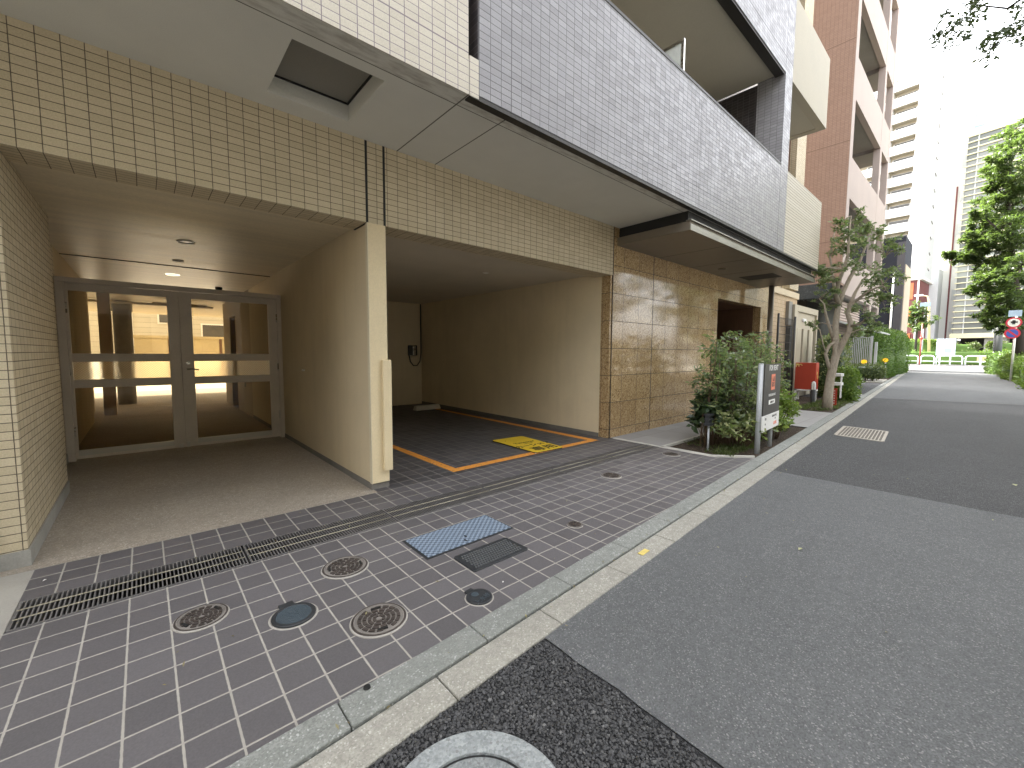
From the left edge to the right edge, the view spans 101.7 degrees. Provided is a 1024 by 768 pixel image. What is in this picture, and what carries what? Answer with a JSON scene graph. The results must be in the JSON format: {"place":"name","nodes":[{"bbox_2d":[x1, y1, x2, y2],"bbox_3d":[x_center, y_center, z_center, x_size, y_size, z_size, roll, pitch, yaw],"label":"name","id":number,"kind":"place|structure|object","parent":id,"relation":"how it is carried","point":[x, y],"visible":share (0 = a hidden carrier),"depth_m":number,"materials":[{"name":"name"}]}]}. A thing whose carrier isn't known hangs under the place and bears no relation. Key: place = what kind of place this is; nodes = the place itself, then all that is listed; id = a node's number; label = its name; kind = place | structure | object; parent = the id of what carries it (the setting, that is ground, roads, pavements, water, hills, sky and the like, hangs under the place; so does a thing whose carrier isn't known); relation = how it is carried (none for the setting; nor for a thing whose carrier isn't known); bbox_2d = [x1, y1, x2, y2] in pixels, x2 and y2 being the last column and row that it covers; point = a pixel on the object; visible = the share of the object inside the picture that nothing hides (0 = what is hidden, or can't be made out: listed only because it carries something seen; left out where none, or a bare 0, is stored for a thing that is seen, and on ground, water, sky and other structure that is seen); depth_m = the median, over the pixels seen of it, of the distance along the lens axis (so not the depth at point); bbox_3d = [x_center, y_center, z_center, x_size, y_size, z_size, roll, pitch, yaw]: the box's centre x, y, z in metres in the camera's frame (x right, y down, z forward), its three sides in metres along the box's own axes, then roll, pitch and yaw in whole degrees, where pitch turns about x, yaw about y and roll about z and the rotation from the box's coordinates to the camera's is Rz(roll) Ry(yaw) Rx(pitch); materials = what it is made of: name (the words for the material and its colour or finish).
{"place":"outdoors","nodes":[
{"label":"outdoors","id":0,"kind":"place"},
{"bbox_2d":[0,436,376,576],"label":"entrance floor","id":1,"kind":"structure","parent":0,"point":[113,503],"depth_m":3.75,"materials":[{"name":"concrete"}]},
{"bbox_2d":[19,439,638,601],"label":"paving back","id":2,"kind":"structure","parent":0,"point":[77,573],"depth_m":2.99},
{"bbox_2d":[0,448,753,767],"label":"paving","id":3,"kind":"structure","parent":0,"point":[223,697],"depth_m":1.86,"materials":[{"name":"tile"}]},
{"bbox_2d":[171,603,229,633],"bbox_3d":[-1.480,1.109,1.986,0.226,0.012,0.226,-3,6,-41],"label":"manhole cover","id":4,"kind":"object","parent":3,"relation":"on","point":[200,618],"visible":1,"depth_m":1.97,"materials":[{"name":"metal"}]},
{"bbox_2d":[268,601,317,629],"bbox_3d":[-1.056,1.110,2.013,0.215,0.010,0.233,-3,6,-41],"label":"valve lid","id":5,"kind":"object","parent":3,"relation":"on","point":[289,615],"visible":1,"depth_m":1.99,"materials":[{"name":"blue plastic"}]},
{"bbox_2d":[320,556,368,579],"bbox_3d":[-0.984,1.077,2.458,0.267,0.012,0.267,-3,6,-41],"label":"manhole cover","id":6,"kind":"object","parent":3,"relation":"on","point":[345,567],"visible":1,"depth_m":2.44,"materials":[{"name":"metal"}]},
{"bbox_2d":[349,603,407,638],"bbox_3d":[-0.631,1.114,1.979,0.267,0.012,0.267,-3,6,-41],"label":"manhole cover","id":7,"kind":"object","parent":3,"relation":"on","point":[378,620],"visible":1,"depth_m":1.96,"materials":[{"name":"metal"}]},
{"bbox_2d":[402,514,512,559],"bbox_3d":[-0.363,1.048,2.908,0.708,0.010,0.329,-3,6,-41],"label":"access plate","id":8,"kind":"object","parent":3,"relation":"on","point":[433,544],"visible":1,"depth_m":2.86,"materials":[{"name":"blue metal"}]},
{"bbox_2d":[464,588,493,606],"bbox_3d":[-0.174,1.103,2.167,0.152,0.010,0.166,-3,6,-41],"label":"valve lid","id":9,"kind":"object","parent":3,"relation":"on","point":[478,597],"visible":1,"depth_m":2.15,"materials":[{"name":"blue metal"}]},
{"bbox_2d":[454,537,527,571],"bbox_3d":[-0.129,1.068,2.633,0.434,0.014,0.226,-3,6,-41],"label":"meter box lid","id":10,"kind":"object","parent":3,"relation":"on","point":[486,555],"visible":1,"depth_m":2.61,"materials":[{"name":"black plastic"}]},
{"bbox_2d":[567,521,582,528],"bbox_3d":[0.465,1.038,3.078,0.120,0.012,0.120,-3,6,-41],"label":"manhole cover","id":11,"kind":"object","parent":3,"relation":"on","point":[574,524],"visible":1,"depth_m":3.06,"materials":[{"name":"metal"}]},
{"bbox_2d":[600,472,621,478],"bbox_3d":[1.027,0.948,4.321,0.215,0.012,0.215,-3,6,-41],"label":"manhole cover","id":12,"kind":"object","parent":3,"relation":"on","point":[608,475],"visible":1,"depth_m":4.30,"materials":[{"name":"metal"}]},
{"bbox_2d":[662,452,679,456],"bbox_3d":[2.007,0.883,5.248,0.215,0.012,0.215,-3,6,-41],"label":"manhole cover","id":13,"kind":"object","parent":3,"relation":"on","point":[672,454],"visible":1,"depth_m":5.21,"materials":[{"name":"metal"}]},
{"bbox_2d":[374,403,611,491],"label":"bay floor","id":14,"kind":"structure","parent":0,"point":[454,440],"depth_m":6.03,"materials":[{"name":"tile"}]},
{"bbox_2d":[413,404,440,410],"bbox_3d":[-1.893,0.517,9.285,0.616,0.098,0.154,-3,6,-41],"label":"wheel stop","id":15,"kind":"object","parent":14,"relation":"on","point":[426,407],"visible":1,"depth_m":9.21,"materials":[{"name":"concrete"}]},
{"bbox_2d":[393,409,596,471],"bbox_3d":[-1.213,0.738,6.984,2.520,0.001,4.645,-3,6,-41],"label":"parking line","id":16,"kind":"object","parent":14,"relation":"on","point":[445,466],"visible":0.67,"depth_m":5.25,"materials":[{"name":"orange paint"}]},
{"bbox_2d":[493,436,561,452],"bbox_3d":[0.220,0.829,5.788,0.617,0.016,0.950,-3,6,-41],"label":"yellow mat","id":17,"kind":"object","parent":14,"relation":"on","point":[528,444],"visible":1,"depth_m":5.71,"materials":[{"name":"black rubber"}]},
{"bbox_2d":[4,365,1013,767],"bbox_3d":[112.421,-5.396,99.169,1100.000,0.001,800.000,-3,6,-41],"label":"ground","id":18,"kind":"structure","parent":0,"point":[584,667],"depth_m":1.86,"materials":[{"name":"grey"}]},
{"bbox_2d":[0,570,33,638],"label":"apron","id":19,"kind":"object","parent":18,"relation":"on","point":[13,588],"visible":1,"depth_m":2.18,"materials":[{"name":"concrete"}]},
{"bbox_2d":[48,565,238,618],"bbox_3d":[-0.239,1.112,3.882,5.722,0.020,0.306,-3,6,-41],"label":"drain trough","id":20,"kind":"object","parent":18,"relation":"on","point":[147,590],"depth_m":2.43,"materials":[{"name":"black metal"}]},
{"bbox_2d":[43,485,476,618],"bbox_3d":[-0.239,1.046,3.877,5.722,0.132,0.346,-3,6,-41],"label":"drain trough edge","id":21,"kind":"object","parent":20,"relation":"on","point":[151,580],"visible":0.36,"depth_m":2.43,"materials":[{"name":"metal"}]},
{"bbox_2d":[5,546,248,632],"bbox_3d":[-2.027,1.102,2.297,0.941,0.038,0.302,-3,6,-41],"label":"drain grate","id":22,"kind":"object","parent":21,"relation":"on","point":[30,612],"visible":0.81,"depth_m":2.22,"materials":[{"name":"metal"}]},
{"bbox_2d":[242,510,396,563],"bbox_3d":[-1.313,1.058,2.926,0.941,0.038,0.302,-3,6,-41],"label":"drain grate","id":23,"kind":"object","parent":21,"relation":"on","point":[260,550],"visible":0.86,"depth_m":2.88,"materials":[{"name":"metal"}]},
{"bbox_2d":[381,485,495,521],"bbox_3d":[-0.599,1.015,3.555,0.941,0.038,0.302,-3,6,-41],"label":"drain grate","id":24,"kind":"object","parent":21,"relation":"on","point":[401,512],"visible":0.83,"depth_m":3.51,"materials":[{"name":"metal"}]},
{"bbox_2d":[477,468,565,493],"bbox_3d":[0.115,0.972,4.185,0.941,0.038,0.302,-3,6,-41],"label":"drain grate","id":25,"kind":"object","parent":21,"relation":"on","point":[514,481],"visible":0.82,"depth_m":4.14,"materials":[{"name":"metal"}]},
{"bbox_2d":[546,454,616,473],"bbox_3d":[0.829,0.928,4.814,0.941,0.038,0.302,-3,6,-41],"label":"drain grate","id":26,"kind":"object","parent":21,"relation":"on","point":[580,464],"visible":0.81,"depth_m":4.79,"materials":[{"name":"metal"}]},
{"bbox_2d":[600,444,658,458],"bbox_3d":[1.543,0.885,5.443,0.941,0.038,0.302,-3,6,-41],"label":"drain grate","id":27,"kind":"object","parent":21,"relation":"on","point":[620,453],"visible":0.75,"depth_m":5.40,"materials":[{"name":"metal"}]},
{"bbox_2d":[612,410,830,445],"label":"walkway","id":28,"kind":"structure","parent":18,"relation":"on","point":[665,435],"depth_m":6.80,"materials":[{"name":"concrete"}]},
{"bbox_2d":[613,437,711,456],"bbox_3d":[2.003,0.901,5.701,0.060,0.112,1.440,-3,6,-41],"label":"walk edging","id":29,"kind":"object","parent":28,"relation":"on","point":[659,446],"visible":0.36,"depth_m":5.70,"materials":[{"name":"concrete"}]},
{"bbox_2d":[671,426,804,457],"bbox_3d":[3.651,0.826,6.392,3.360,0.001,1.020,-3,6,-41],"label":"planting bed","id":30,"kind":"object","parent":18,"relation":"on","point":[782,437],"depth_m":5.87,"materials":[{"name":"brown soil"}]},
{"bbox_2d":[661,434,754,457],"bbox_3d":[3.631,0.854,6.397,3.385,0.120,1.070,-3,6,-41],"label":"bed edging","id":31,"kind":"object","parent":30,"relation":"on","point":[669,445],"visible":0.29,"depth_m":5.42,"materials":[{"name":"concrete"}]},
{"bbox_2d":[704,413,713,449],"bbox_3d":[2.600,0.659,5.514,0.120,0.530,0.080,-3,6,-41],"label":"garden light","id":32,"kind":"object","parent":30,"relation":"on","point":[708,418],"visible":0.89,"depth_m":5.48,"materials":[{"name":"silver metal"}]},
{"bbox_2d":[684,388,740,444],"bbox_3d":[2.840,0.462,5.844,0.753,0.820,0.658,0,4,1],"label":"shrub","id":33,"kind":"object","parent":30,"relation":"on","point":[696,418],"visible":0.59,"depth_m":5.79,"materials":[{"name":"green plant"}]},
{"bbox_2d":[686,332,757,446],"bbox_3d":[2.841,0.071,5.705,0.943,1.618,0.808,-3,6,-41],"label":"nandina shrub","id":34,"kind":"object","parent":30,"relation":"on","point":[719,364],"visible":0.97,"depth_m":5.66,"materials":[{"name":"green plant"}]},
{"bbox_2d":[712,375,755,442],"bbox_3d":[3.127,0.365,5.964,0.942,1.000,0.690,-2,5,-25],"label":"shrub","id":35,"kind":"object","parent":30,"relation":"on","point":[743,400],"visible":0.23,"depth_m":5.81,"materials":[{"name":"green plant"}]},
{"bbox_2d":[706,399,767,449],"bbox_3d":[3.047,0.550,5.665,0.756,0.677,1.010,3,5,30],"label":"shrub","id":36,"kind":"object","parent":30,"relation":"on","point":[727,430],"visible":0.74,"depth_m":5.49,"materials":[{"name":"green plant"}]},
{"bbox_2d":[684,425,791,456],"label":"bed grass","id":37,"kind":"structure","parent":30,"relation":"on","point":[723,448],"depth_m":5.47,"materials":[{"name":"plant"}]},
{"bbox_2d":[704,330,773,398],"bbox_3d":[3.434,0.000,6.307,1.340,1.679,0.878,-3,6,-41],"label":"nandina shrub","id":38,"kind":"object","parent":30,"relation":"on","point":[743,345],"visible":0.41,"depth_m":6.22,"materials":[{"name":"green plant"}]},
{"bbox_2d":[734,390,780,440],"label":"shrub","id":39,"kind":"object","parent":30,"relation":"on","point":[746,401],"visible":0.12,"depth_m":6.03,"materials":[{"name":"green plant"}]},
{"bbox_2d":[738,330,781,407],"bbox_3d":[4.148,-0.066,7.101,1.420,1.698,0.768,-3,6,-41],"label":"nandina shrub","id":40,"kind":"object","parent":30,"relation":"on","point":[751,342],"visible":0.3,"depth_m":6.95,"materials":[{"name":"green plant"}]},
{"bbox_2d":[754,363,780,453],"bbox_3d":[3.458,0.320,5.620,0.087,1.200,0.872,5,6,44],"label":"rental sign","id":41,"kind":"object","parent":30,"relation":"on","point":[767,405],"visible":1,"depth_m":5.42,"materials":[{"name":"silver metal"}]},
{"bbox_2d":[755,348,797,396],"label":"nandina shrub","id":42,"kind":"object","parent":30,"relation":"on","point":[789,365],"visible":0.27,"depth_m":7.49,"materials":[{"name":"green plant"}]},
{"bbox_2d":[762,410,794,439],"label":"shrub","id":43,"kind":"object","parent":30,"relation":"on","point":[785,423],"visible":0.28,"depth_m":6.27,"materials":[{"name":"green plant"}]},
{"bbox_2d":[773,388,802,431],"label":"shrub","id":44,"kind":"object","parent":30,"relation":"on","point":[786,407],"visible":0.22,"depth_m":6.77,"materials":[{"name":"green plant"}]},
{"bbox_2d":[788,397,858,412],"bbox_3d":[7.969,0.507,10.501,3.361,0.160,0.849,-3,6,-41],"label":"verge grass","id":45,"kind":"structure","parent":18,"relation":"on","point":[805,406],"depth_m":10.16,"materials":[{"name":"plant"}]},
{"bbox_2d":[775,313,795,398],"bbox_3d":[7.248,-0.669,11.053,1.474,2.300,0.049,-3,6,-41],"label":"fence","id":46,"kind":"object","parent":45,"relation":"on","point":[789,338],"visible":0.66,"depth_m":11.16,"materials":[{"name":"metal"}]},
{"bbox_2d":[794,362,818,400],"bbox_3d":[8.162,-0.069,11.548,0.306,1.040,0.491,-3,6,-41],"label":"red panel stand","id":47,"kind":"object","parent":45,"relation":"on","point":[806,375],"visible":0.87,"depth_m":11.44,"materials":[{"name":"metal"}]},
{"bbox_2d":[810,381,815,403],"bbox_3d":[7.756,0.219,10.730,0.116,0.582,0.116,-3,6,-41],"label":"bollard light","id":48,"kind":"object","parent":45,"relation":"on","point":[813,392],"visible":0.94,"depth_m":10.69,"materials":[{"name":"black plastic"}]},
{"bbox_2d":[826,373,843,404],"bbox_3d":[7.919,0.137,10.252,0.260,0.820,0.320,-3,6,-41],"label":"white rack","id":49,"kind":"object","parent":45,"relation":"on","point":[840,383],"visible":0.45,"depth_m":10.14,"materials":[{"name":"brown metal"}]},
{"bbox_2d":[834,365,865,400],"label":"shrub","id":50,"kind":"object","parent":45,"relation":"on","point":[851,379],"visible":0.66,"depth_m":11.20,"materials":[{"name":"green plant"}]},
{"bbox_2d":[804,205,910,409],"bbox_3d":[7.519,-1.665,9.193,1.530,4.592,1.894,-3,6,-41],"label":"street tree","id":51,"kind":"object","parent":45,"relation":"on","point":[837,344],"visible":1,"depth_m":9.14,"materials":[{"name":"green plant"}]},
{"bbox_2d":[861,379,886,382],"bbox_3d":[16.860,-0.138,20.376,3.000,0.150,2.257,-3,6,-41],"label":"pale bed base","id":52,"kind":"object","parent":18,"relation":"on","point":[877,381],"visible":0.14,"depth_m":19.07,"materials":[{"name":"concrete"}]},
{"bbox_2d":[847,362,887,380],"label":"shrub","id":53,"kind":"object","parent":52,"relation":"on","point":[873,371],"visible":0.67,"depth_m":19.25,"materials":[{"name":"green plant"}]},
{"bbox_2d":[850,60,948,339],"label":"white tower","id":54,"kind":"structure","parent":18,"relation":"on","point":[919,114],"depth_m":63.24,"materials":[{"name":"paint"}]},
{"bbox_2d":[888,219,909,224],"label":"balcony window","id":55,"kind":"structure","parent":54,"relation":"in","point":[906,220],"depth_m":65.04,"materials":[{"name":"white paint"}]},
{"bbox_2d":[938,51,1023,340],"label":"white panel building","id":56,"kind":"structure","parent":18,"relation":"on","point":[979,106],"depth_m":66.81,"materials":[{"name":"paint"}]},
{"bbox_2d":[949,122,1023,351],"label":"glass office","id":57,"kind":"structure","parent":18,"relation":"on","point":[966,328],"depth_m":63.00,"materials":[{"name":"white glass"}]},
{"bbox_2d":[545,398,1023,767],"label":"road","id":58,"kind":"structure","parent":0,"point":[785,653],"depth_m":2.06,"materials":[{"name":"asphalt"}]},
{"bbox_2d":[17,430,927,728],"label":"leaf litter","id":59,"kind":"object","parent":58,"relation":"on","point":[525,614],"visible":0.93,"depth_m":2.00,"materials":[{"name":"plant"}]},
{"bbox_2d":[368,638,722,767],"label":"road patch","id":60,"kind":"object","parent":58,"relation":"on","point":[698,753],"visible":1,"depth_m":1.44,"materials":[{"name":"asphalt"}]},
{"bbox_2d":[406,730,554,767],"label":"concrete manhole","id":61,"kind":"object","parent":60,"relation":"on","point":[482,749],"visible":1,"depth_m":1.31,"materials":[{"name":"grey concrete"}]},
{"bbox_2d":[371,640,715,767],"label":"road aggregate","id":62,"kind":"object","parent":60,"relation":"on","point":[522,689],"visible":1,"depth_m":1.44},
{"bbox_2d":[834,426,887,441],"bbox_3d":[5.656,0.799,6.737,0.607,0.020,1.286,5,6,44],"label":"road grating","id":63,"kind":"object","parent":58,"relation":"on","point":[865,433],"visible":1,"depth_m":6.68,"materials":[{"name":"beige metal"}]},
{"bbox_2d":[802,383,881,397],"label":"driveway","id":64,"kind":"structure","parent":0,"point":[867,387],"depth_m":16.17,"materials":[{"name":"concrete"}]},
{"bbox_2d":[783,301,817,398],"bbox_3d":[8.564,-0.976,12.434,2.750,2.720,0.240,-3,6,-41],"label":"steel gate portal","id":65,"kind":"object","parent":64,"relation":"on","point":[805,341],"visible":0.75,"depth_m":12.23,"materials":[{"name":"metal"}]},
{"bbox_2d":[793,328,801,396],"bbox_3d":[8.302,-0.619,12.204,0.420,2.000,0.120,-3,6,-41],"label":"door panel","id":66,"kind":"structure","parent":65,"relation":"in","point":[798,343],"depth_m":12.10,"materials":[{"name":"beige metal"}]},
{"bbox_2d":[799,329,807,395],"bbox_3d":[8.766,-0.647,12.613,0.420,2.000,0.120,-3,6,-41],"label":"door panel","id":67,"kind":"structure","parent":65,"relation":"in","point":[804,331],"depth_m":12.48,"materials":[{"name":"beige metal"}]},
{"bbox_2d":[804,330,812,394],"bbox_3d":[9.231,-0.676,13.023,0.420,2.000,0.120,-3,6,-41],"label":"door panel","id":68,"kind":"structure","parent":65,"relation":"in","point":[810,333],"depth_m":12.89,"materials":[{"name":"beige metal"}]},
{"bbox_2d":[813,333,852,397],"bbox_3d":[9.507,-0.399,12.359,1.102,2.236,1.003,-3,6,-41],"label":"shrub","id":69,"kind":"object","parent":64,"relation":"on","point":[823,368],"visible":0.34,"depth_m":12.23,"materials":[{"name":"green plant"}]},
{"bbox_2d":[795,0,899,362],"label":"russet building","id":70,"kind":"structure","parent":0,"point":[858,39],"depth_m":13.19,"materials":[{"name":"tile"}]},
{"bbox_2d":[846,336,877,378],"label":"slatted gate","id":71,"kind":"structure","parent":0,"point":[871,350],"depth_m":20.92,"materials":[{"name":"silver metal"}]},
{"bbox_2d":[841,236,912,336],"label":"navy building","id":72,"kind":"structure","parent":0,"point":[895,317],"depth_m":33.29,"materials":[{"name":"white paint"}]},
{"bbox_2d":[908,364,982,365],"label":"pavement","id":73,"kind":"structure","parent":0,"point":[932,364],"depth_m":53.17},
{"bbox_2d":[919,324,922,364],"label":"red pole","id":74,"kind":"object","parent":73,"relation":"on","point":[921,338],"visible":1,"depth_m":52.49,"materials":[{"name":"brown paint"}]},
{"bbox_2d":[914,294,929,351],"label":"street lamp","id":75,"kind":"object","parent":73,"relation":"on","point":[928,341],"visible":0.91,"depth_m":56.42,"materials":[{"name":"metal"}]},
{"bbox_2d":[907,338,936,351],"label":"hedge row","id":76,"kind":"object","parent":73,"relation":"on","point":[933,343],"visible":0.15,"depth_m":58.35,"materials":[{"name":"green plant"}]},
{"bbox_2d":[907,300,941,351],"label":"young tree","id":77,"kind":"object","parent":73,"relation":"on","point":[915,313],"visible":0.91,"depth_m":55.52,"materials":[{"name":"green plant"}]},
{"bbox_2d":[920,302,930,351],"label":"road sign","id":78,"kind":"object","parent":73,"relation":"on","point":[927,304],"visible":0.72,"depth_m":56.12,"materials":[{"name":"silver metal"}]},
{"bbox_2d":[936,339,955,364],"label":"notice board","id":79,"kind":"object","parent":73,"relation":"on","point":[945,346],"visible":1,"depth_m":50.76,"materials":[{"name":"white paint"}]},
{"bbox_2d":[935,355,962,364],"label":"guard rail","id":80,"kind":"object","parent":73,"relation":"on","point":[948,361],"visible":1,"depth_m":50.88,"materials":[{"name":"metal"}]},
{"bbox_2d":[906,348,1011,364],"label":"hedge row","id":81,"kind":"object","parent":73,"relation":"on","point":[913,359],"visible":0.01,"depth_m":52.79,"materials":[{"name":"green plant"}]},
{"bbox_2d":[955,341,982,351],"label":"hedge row","id":82,"kind":"object","parent":73,"relation":"on","point":[972,346],"visible":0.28,"depth_m":56.11,"materials":[{"name":"green plant"}]},
{"bbox_2d":[964,355,984,364],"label":"guard rail","id":83,"kind":"object","parent":73,"relation":"on","point":[973,356],"visible":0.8,"depth_m":49.51,"materials":[{"name":"metal"}]},
{"bbox_2d":[984,340,1011,351],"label":"hedge row","id":84,"kind":"object","parent":73,"relation":"on","point":[989,345],"visible":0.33,"depth_m":53.95,"materials":[{"name":"green plant"}]},
{"bbox_2d":[909,365,985,370],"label":"cross street","id":85,"kind":"structure","parent":0,"point":[940,367],"depth_m":42.47,"materials":[{"name":"asphalt"}]},
{"bbox_2d":[873,369,1023,404],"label":"road","id":86,"kind":"structure","parent":0,"point":[953,385],"depth_m":15.93,"materials":[{"name":"asphalt"}]},
{"bbox_2d":[1004,310,1021,381],"bbox_3d":[24.146,-1.829,20.145,0.119,3.433,0.538,-3,6,-41],"label":"traffic sign","id":87,"kind":"object","parent":86,"relation":"on","point":[1013,323],"visible":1,"depth_m":20.06,"materials":[{"name":"metal"}]},
{"bbox_2d":[890,0,1023,340],"label":"sky","id":88,"kind":"structure","parent":0,"point":[914,52],"materials":[{"name":"white"}]},
{"label":"hedge bed","id":89,"kind":"structure","parent":0,"visible":0},
{"bbox_2d":[846,326,899,377],"bbox_3d":[20.851,-1.555,24.330,5.634,3.659,2.396,-3,6,-41],"label":"rounded hedge","id":90,"kind":"object","parent":89,"relation":"on","point":[888,346],"visible":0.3,"depth_m":22.73,"materials":[{"name":"green plant"}]},
{"bbox_2d":[889,328,912,374],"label":"rounded hedge","id":91,"kind":"object","parent":89,"relation":"on","point":[902,357],"visible":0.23,"depth_m":27.46,"materials":[{"name":"green plant"}]},
{"label":"right verge","id":92,"kind":"structure","parent":0,"visible":0},
{"bbox_2d":[941,117,1023,355],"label":"park tree","id":93,"kind":"object","parent":92,"relation":"on","point":[1005,291],"visible":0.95,"depth_m":21.41,"materials":[{"name":"green plant"}]},
{"bbox_2d":[982,350,1010,374],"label":"kerbside hedge","id":94,"kind":"object","parent":92,"relation":"on","point":[991,362],"visible":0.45,"depth_m":27.81,"materials":[{"name":"green plant"}]},
{"bbox_2d":[992,328,1002,352],"bbox_3d":[33.357,-2.392,28.602,0.471,3.400,0.486,-3,6,-41],"label":"utility box","id":95,"kind":"object","parent":92,"relation":"on","point":[997,343],"visible":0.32,"depth_m":28.46,"materials":[{"name":"grey paint"}]},
{"bbox_2d":[996,351,1023,380],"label":"kerbside hedge","id":96,"kind":"object","parent":92,"relation":"on","point":[1005,362],"visible":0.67,"depth_m":21.59,"materials":[{"name":"green plant"}]},
{"bbox_2d":[1011,355,1023,388],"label":"kerbside hedge","id":97,"kind":"object","parent":92,"relation":"on","point":[1018,377],"visible":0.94,"depth_m":17.95,"materials":[{"name":"green plant"}]},
{"label":"courtyard ground","id":98,"kind":"structure","parent":0,"visible":0},
{"bbox_2d":[0,0,829,571],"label":"apartment building","id":99,"kind":"structure","parent":98,"relation":"on","point":[228,220],"depth_m":4.41,"materials":[{"name":"beige tile"}]},
{"bbox_2d":[63,283,189,458],"bbox_3d":[-4.625,-0.162,5.068,1.045,2.017,0.072,-3,6,-41],"label":"glass door","id":100,"kind":"structure","parent":99,"relation":"in","point":[125,362],"depth_m":5.03,"materials":[{"name":"glass"}]},
{"bbox_2d":[178,292,280,446],"bbox_3d":[-3.836,-0.208,5.739,1.114,2.017,0.109,-3,6,-41],"label":"glass door","id":101,"kind":"structure","parent":99,"relation":"in","point":[229,345],"depth_m":5.72,"materials":[{"name":"glass"}]},
{"bbox_2d":[408,304,421,365],"bbox_3d":[-2.340,-1.187,10.069,0.359,1.502,0.115,-3,6,-41],"label":"charger box","id":102,"kind":"object","parent":99,"relation":"attached to","point":[412,350],"visible":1,"depth_m":10.04,"materials":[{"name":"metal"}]},
{"label":"kerb bedding","id":103,"kind":"structure","parent":0,"visible":0},
{"bbox_2d":[226,373,901,767],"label":"kerb","id":104,"kind":"structure","parent":103,"relation":"on","point":[304,741],"depth_m":1.78,"materials":[{"name":"concrete"}]},
{"bbox_2d":[297,369,910,767],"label":"kerb gutter","id":105,"kind":"object","parent":103,"relation":"on","point":[374,739],"visible":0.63,"depth_m":1.78,"materials":[{"name":"concrete"}]},
{"label":"park path","id":106,"kind":"structure","parent":0,"visible":0},
{"bbox_2d":[920,0,1023,69],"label":"overhanging tree","id":107,"kind":"object","parent":106,"relation":"on","point":[1006,31],"visible":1,"depth_m":6.67,"materials":[{"name":"green plant"}]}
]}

